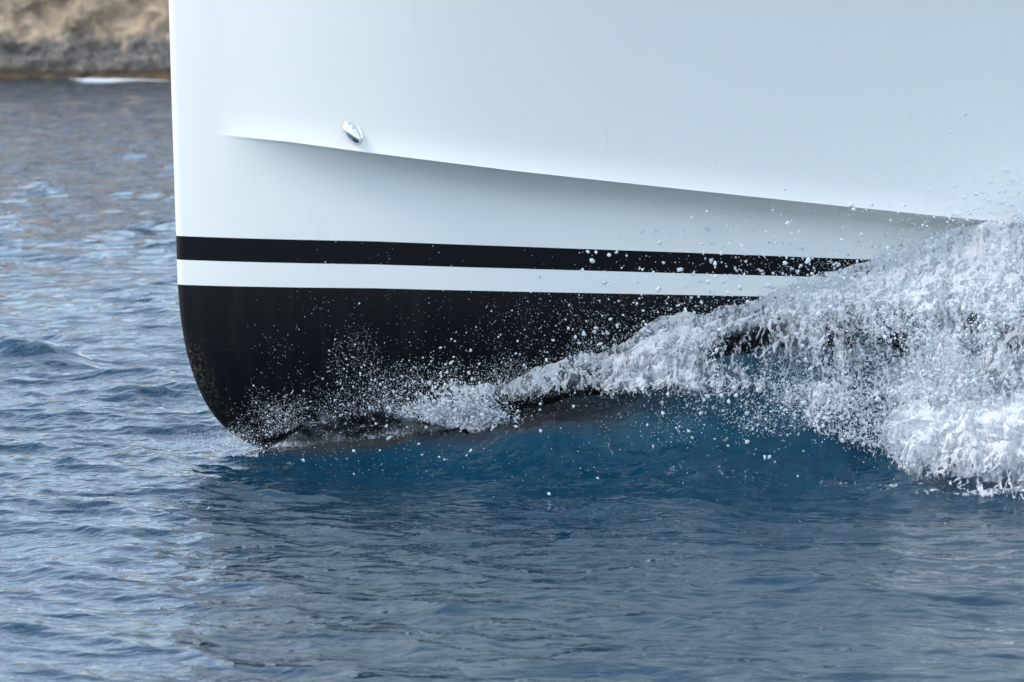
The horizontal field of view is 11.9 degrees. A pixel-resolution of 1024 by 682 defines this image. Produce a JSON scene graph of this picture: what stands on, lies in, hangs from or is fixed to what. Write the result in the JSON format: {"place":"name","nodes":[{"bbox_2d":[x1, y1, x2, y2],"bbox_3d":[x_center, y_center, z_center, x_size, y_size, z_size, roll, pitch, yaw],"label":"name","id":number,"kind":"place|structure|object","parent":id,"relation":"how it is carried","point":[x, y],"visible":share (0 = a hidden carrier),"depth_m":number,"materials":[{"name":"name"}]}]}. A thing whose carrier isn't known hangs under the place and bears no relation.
{"place":"outdoors","nodes":[
{"label":"outdoors","id":0,"kind":"place"},
{"bbox_2d":[0,0,170,79],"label":"cliff","id":1,"kind":"structure","parent":0,"point":[105,39],"depth_m":91.12,"materials":[{"name":"beige stone"}]},
{"bbox_2d":[0,78,1023,681],"bbox_3d":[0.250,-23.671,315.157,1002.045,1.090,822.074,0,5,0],"label":"sea water","id":2,"kind":"structure","parent":0,"point":[126,554],"depth_m":22.00,"materials":[{"name":"blue liquid"}]},
{"bbox_2d":[76,78,170,81],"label":"shore surf","id":3,"kind":"structure","parent":2,"relation":"on","point":[101,79],"depth_m":90.02,"materials":[{"name":"white liquid"}]},
{"bbox_2d":[273,403,444,446],"bbox_3d":[-0.606,0.415,24.737,1.502,0.373,0.187,2,5,19],"label":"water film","id":4,"kind":"object","parent":2,"relation":"on","point":[290,443],"visible":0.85,"depth_m":24.73,"materials":[{"name":"grey liquid"}]},
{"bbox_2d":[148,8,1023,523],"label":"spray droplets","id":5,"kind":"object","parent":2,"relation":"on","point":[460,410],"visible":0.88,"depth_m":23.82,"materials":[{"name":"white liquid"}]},
{"bbox_2d":[169,0,1023,448],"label":"motor yacht","id":6,"kind":"object","parent":2,"relation":"on","point":[465,154],"visible":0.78,"depth_m":24.23,"materials":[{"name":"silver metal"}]},
{"bbox_2d":[430,208,1023,498],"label":"bow spray","id":7,"kind":"object","parent":2,"relation":"on","point":[1006,439],"visible":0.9,"depth_m":23.65,"materials":[{"name":"white liquid"}]}
]}

